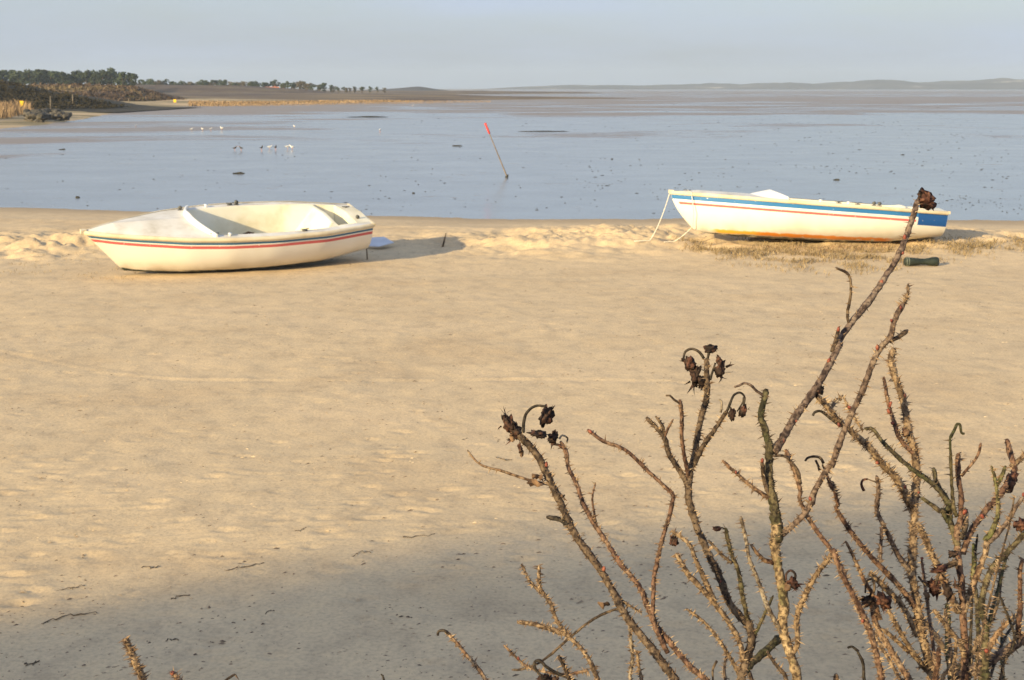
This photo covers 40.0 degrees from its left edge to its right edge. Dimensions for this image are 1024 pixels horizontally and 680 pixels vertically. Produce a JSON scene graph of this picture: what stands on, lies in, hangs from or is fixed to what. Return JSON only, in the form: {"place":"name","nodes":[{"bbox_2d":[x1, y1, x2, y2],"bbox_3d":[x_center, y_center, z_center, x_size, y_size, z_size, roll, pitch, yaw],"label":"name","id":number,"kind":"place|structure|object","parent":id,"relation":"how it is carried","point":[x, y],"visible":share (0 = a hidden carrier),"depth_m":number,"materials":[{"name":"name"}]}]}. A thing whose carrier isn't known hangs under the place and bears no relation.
{"place":"outdoors","nodes":[
{"label":"outdoors","id":0,"kind":"place"},
{"bbox_2d":[0,80,193,111],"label":"headland","id":1,"kind":"structure","parent":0,"point":[135,107],"depth_m":205.30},
{"bbox_2d":[0,79,130,108],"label":"scrub","id":2,"kind":"object","parent":1,"relation":"on","point":[86,101],"visible":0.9,"depth_m":201.07,"materials":[{"name":"plant"}]},
{"bbox_2d":[45,86,186,99],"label":"heath hill","id":3,"kind":"structure","parent":0,"point":[99,92],"depth_m":308.01,"materials":[{"name":"plant"}]},
{"bbox_2d":[25,82,184,100],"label":"heather","id":4,"kind":"object","parent":3,"relation":"on","point":[150,94],"visible":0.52,"depth_m":309.48,"materials":[{"name":"brown plant"}]},
{"bbox_2d":[124,94,160,100],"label":"scrub","id":5,"kind":"object","parent":3,"relation":"on","point":[141,98],"visible":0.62,"depth_m":300.06,"materials":[{"name":"brown plant"}]},
{"bbox_2d":[136,85,330,92],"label":"heath hill","id":6,"kind":"structure","parent":0,"point":[208,88],"depth_m":601.12,"materials":[{"name":"brown plant"}]},
{"bbox_2d":[0,91,629,128],"bbox_3d":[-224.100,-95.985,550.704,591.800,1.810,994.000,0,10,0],"label":"shore","id":7,"kind":"structure","parent":0,"point":[14,121],"depth_m":403.18,"materials":[{"name":"beige sand"}]},
{"bbox_2d":[0,71,8,80],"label":"pine tree","id":8,"kind":"object","parent":7,"relation":"on","point":[3,73],"visible":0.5,"depth_m":551.69,"materials":[{"name":"green plant"}]},
{"bbox_2d":[4,71,24,82],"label":"pine tree","id":9,"kind":"object","parent":7,"relation":"on","point":[11,79],"visible":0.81,"depth_m":548.87,"materials":[{"name":"green plant"}]},
{"bbox_2d":[0,98,35,118],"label":"reed bed","id":10,"kind":"object","parent":7,"relation":"on","point":[9,109],"visible":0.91,"depth_m":156.44,"materials":[{"name":"beige plant"}]},
{"bbox_2d":[14,69,37,83],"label":"pine tree","id":11,"kind":"object","parent":7,"relation":"on","point":[26,76],"visible":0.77,"depth_m":548.13,"materials":[{"name":"green plant"}]},
{"bbox_2d":[28,113,37,118],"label":"boulder","id":12,"kind":"object","parent":7,"relation":"on","point":[32,115],"visible":0.7,"depth_m":135.41,"materials":[{"name":"grey stone"}]},
{"bbox_2d":[29,71,50,84],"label":"pine tree","id":13,"kind":"object","parent":7,"relation":"on","point":[41,80],"visible":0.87,"depth_m":544.93,"materials":[{"name":"green plant"}]},
{"bbox_2d":[34,69,49,83],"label":"pine tree","id":14,"kind":"object","parent":7,"relation":"on","point":[38,70],"visible":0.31,"depth_m":563.93,"materials":[{"name":"green plant"}]},
{"bbox_2d":[36,112,48,119],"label":"boulder","id":15,"kind":"object","parent":7,"relation":"on","point":[42,116],"visible":1,"depth_m":133.74,"materials":[{"name":"grey stone"}]},
{"bbox_2d":[42,71,61,83],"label":"pine tree","id":16,"kind":"object","parent":7,"relation":"on","point":[52,74],"visible":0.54,"depth_m":553.77,"materials":[{"name":"green plant"}]},
{"bbox_2d":[52,113,60,118],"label":"boulder","id":17,"kind":"object","parent":7,"relation":"on","point":[55,116],"visible":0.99,"depth_m":137.13,"materials":[{"name":"grey stone"}]},
{"bbox_2d":[62,113,69,119],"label":"boulder","id":18,"kind":"object","parent":7,"relation":"on","point":[65,116],"visible":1,"depth_m":137.53,"materials":[{"name":"grey stone"}]},
{"bbox_2d":[57,71,75,83],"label":"pine tree","id":19,"kind":"object","parent":7,"relation":"on","point":[64,78],"visible":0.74,"depth_m":547.45,"materials":[{"name":"green plant"}]},
{"bbox_2d":[68,71,78,84],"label":"pine tree","id":20,"kind":"object","parent":7,"relation":"on","point":[73,73],"visible":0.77,"depth_m":554.30,"materials":[{"name":"green plant"}]},
{"bbox_2d":[74,69,94,83],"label":"pine tree","id":21,"kind":"object","parent":7,"relation":"on","point":[85,74],"visible":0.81,"depth_m":552.13,"materials":[{"name":"green plant"}]},
{"bbox_2d":[88,71,102,83],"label":"pine tree","id":22,"kind":"object","parent":7,"relation":"on","point":[96,78],"visible":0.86,"depth_m":551.64,"materials":[{"name":"green plant"}]},
{"bbox_2d":[98,69,108,84],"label":"pine tree","id":23,"kind":"object","parent":7,"relation":"on","point":[103,81],"visible":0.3,"depth_m":567.25,"materials":[{"name":"green plant"}]},
{"bbox_2d":[100,71,116,84],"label":"pine tree","id":24,"kind":"object","parent":7,"relation":"on","point":[107,74],"visible":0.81,"depth_m":553.78,"materials":[{"name":"green plant"}]},
{"bbox_2d":[105,67,119,82],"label":"pine tree","id":25,"kind":"object","parent":7,"relation":"on","point":[111,70],"visible":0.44,"depth_m":565.17,"materials":[{"name":"green plant"}]},
{"bbox_2d":[117,72,130,84],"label":"pine tree","id":26,"kind":"object","parent":7,"relation":"on","point":[121,75],"visible":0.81,"depth_m":549.73,"materials":[{"name":"green plant"}]},
{"bbox_2d":[126,74,136,85],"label":"pine tree","id":27,"kind":"object","parent":7,"relation":"on","point":[133,81],"visible":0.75,"depth_m":544.99,"materials":[{"name":"green plant"}]},
{"bbox_2d":[145,79,155,84],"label":"pine tree","id":28,"kind":"object","parent":7,"relation":"on","point":[149,82],"visible":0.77,"depth_m":690.02,"materials":[{"name":"green plant"}]},
{"bbox_2d":[153,80,165,84],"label":"bare tree","id":29,"kind":"object","parent":7,"relation":"on","point":[160,81],"visible":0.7,"depth_m":701.51,"materials":[{"name":"grey plant"}]},
{"bbox_2d":[196,79,205,84],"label":"pine tree","id":30,"kind":"object","parent":7,"relation":"on","point":[200,82],"visible":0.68,"depth_m":678.14,"materials":[{"name":"green plant"}]},
{"bbox_2d":[210,80,220,84],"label":"pine tree","id":31,"kind":"object","parent":7,"relation":"on","point":[214,81],"visible":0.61,"depth_m":701.76,"materials":[{"name":"green plant"}]},
{"bbox_2d":[295,81,303,88],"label":"bare tree","id":32,"kind":"object","parent":7,"relation":"on","point":[298,85],"visible":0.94,"depth_m":690.41,"materials":[{"name":"grey plant"}]},
{"bbox_2d":[188,99,490,105],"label":"reed bed","id":33,"kind":"object","parent":7,"relation":"on","point":[231,103],"visible":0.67,"depth_m":297.46,"materials":[{"name":"beige plant"}]},
{"bbox_2d":[342,87,449,90],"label":"dune hill","id":34,"kind":"structure","parent":0,"point":[414,89],"depth_m":1263.28,"materials":[{"name":"plant"}]},
{"bbox_2d":[0,207,1023,679],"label":"beach","id":35,"kind":"structure","parent":0,"point":[534,273],"depth_m":11.91,"materials":[{"name":"beige sand"}]},
{"bbox_2d":[42,611,96,623],"bbox_3d":[-2.508,1.562,7.951,0.310,0.010,0.067,-6,12,-32],"label":"driftwood twig","id":36,"kind":"object","parent":35,"relation":"on","point":[69,614],"visible":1,"depth_m":7.97,"materials":[{"name":"brown wood"}]},
{"bbox_2d":[2,239,149,283],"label":"beach grass","id":37,"kind":"structure","parent":35,"relation":"on","point":[70,259],"depth_m":23.17,"materials":[{"name":"beige plant"}]},
{"bbox_2d":[80,200,375,271],"bbox_3d":[-4.713,-1.713,23.350,4.827,0.934,1.862,-7,26,-30],"label":"sailing dinghy","id":38,"kind":"object","parent":35,"relation":"on","point":[203,238],"visible":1,"depth_m":22.92,"materials":[{"name":"white plastic"}]},
{"bbox_2d":[226,562,263,570],"bbox_3d":[-1.662,1.404,8.726,0.262,0.011,0.036,-6,12,-30],"label":"driftwood twig","id":39,"kind":"object","parent":35,"relation":"on","point":[243,566],"visible":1,"depth_m":8.71,"materials":[{"name":"brown wood"}]},
{"bbox_2d":[118,635,384,679],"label":"rose bush","id":40,"kind":"object","parent":35,"relation":"on","point":[135,663],"visible":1,"depth_m":1.21,"materials":[{"name":"beige plant"}]},
{"bbox_2d":[369,237,393,246],"bbox_3d":[-2.467,-1.809,26.075,0.550,0.074,0.480,2,23,-6],"label":"plastic board","id":41,"kind":"object","parent":35,"relation":"on","point":[378,241],"visible":0.71,"depth_m":26.05,"materials":[{"name":"white plastic"}]},
{"bbox_2d":[0,231,1023,679],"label":"beach litter","id":42,"kind":"object","parent":35,"relation":"on","point":[490,503],"visible":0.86,"depth_m":9.71,"materials":[{"name":"brown wood"}]},
{"bbox_2d":[437,187,936,679],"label":"rose bush","id":43,"kind":"object","parent":35,"relation":"on","point":[925,199],"visible":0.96,"depth_m":1.49,"materials":[{"name":"brown plant"}]},
{"bbox_2d":[668,189,950,241],"bbox_3d":[5.399,-2.304,26.010,5.077,0.893,1.812,3,8,-2],"label":"sailing dinghy","id":44,"kind":"object","parent":35,"relation":"on","point":[769,213],"visible":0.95,"depth_m":25.42,"materials":[{"name":"white plastic"}]},
{"bbox_2d":[640,194,669,240],"bbox_3d":[2.556,-2.250,25.763,0.810,0.879,0.065,-6,12,-32],"label":"mooring rope","id":45,"kind":"object","parent":44,"relation":"hanging from","point":[659,221],"visible":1,"depth_m":25.87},
{"bbox_2d":[668,189,693,241],"bbox_3d":[3.055,-2.271,25.817,0.543,0.963,0.300,0,10,0],"label":"mooring rope","id":46,"kind":"object","parent":44,"relation":"hanging from","point":[693,219],"visible":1,"depth_m":25.80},
{"bbox_2d":[669,232,1023,274],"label":"beach grass","id":47,"kind":"structure","parent":35,"relation":"on","point":[739,251],"depth_m":25.05,"materials":[{"name":"brown plant"}]},
{"bbox_2d":[804,346,1023,679],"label":"rose bush","id":48,"kind":"object","parent":35,"relation":"on","point":[965,668],"visible":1,"depth_m":1.43,"materials":[{"name":"beige plant"}]},
{"bbox_2d":[903,257,938,265],"bbox_3d":[6.835,-1.309,23.487,0.576,0.158,0.175,0,10,-2],"label":"boat fender","id":49,"kind":"object","parent":35,"relation":"on","point":[930,261],"visible":1,"depth_m":23.43,"materials":[{"name":"green plastic"}]},
{"bbox_2d":[0,89,1023,220],"bbox_3d":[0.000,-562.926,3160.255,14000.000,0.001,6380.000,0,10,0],"label":"tidal flat","id":50,"kind":"structure","parent":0,"point":[343,152],"depth_m":71.55,"materials":[{"name":"liquid"}]},
{"bbox_2d":[484,123,507,176],"bbox_3d":[-0.577,-6.879,52.436,0.937,2.412,0.133,1,10,8],"label":"marker pole","id":51,"kind":"object","parent":50,"relation":"on","point":[487,128],"visible":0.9,"depth_m":52.38,"materials":[{"name":"grey wood"}]},
{"bbox_2d":[4,102,1022,213],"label":"worm casts","id":52,"kind":"object","parent":50,"relation":"on","point":[658,168],"visible":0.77,"depth_m":55.42,"materials":[{"name":"grey sand"}]},
{"bbox_2d":[518,131,567,131],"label":"mud bank","id":53,"kind":"structure","parent":50,"relation":"on","point":[542,131],"depth_m":107.04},
{"bbox_2d":[0,0,1023,88],"label":"sky","id":54,"kind":"structure","parent":0,"point":[388,44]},
{"bbox_2d":[489,78,1023,88],"bbox_3d":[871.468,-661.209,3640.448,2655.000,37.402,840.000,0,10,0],"label":"dunes","id":55,"kind":"structure","parent":0,"point":[1003,83],"depth_m":3396.29,"materials":[{"name":"beige sand"}]}
]}

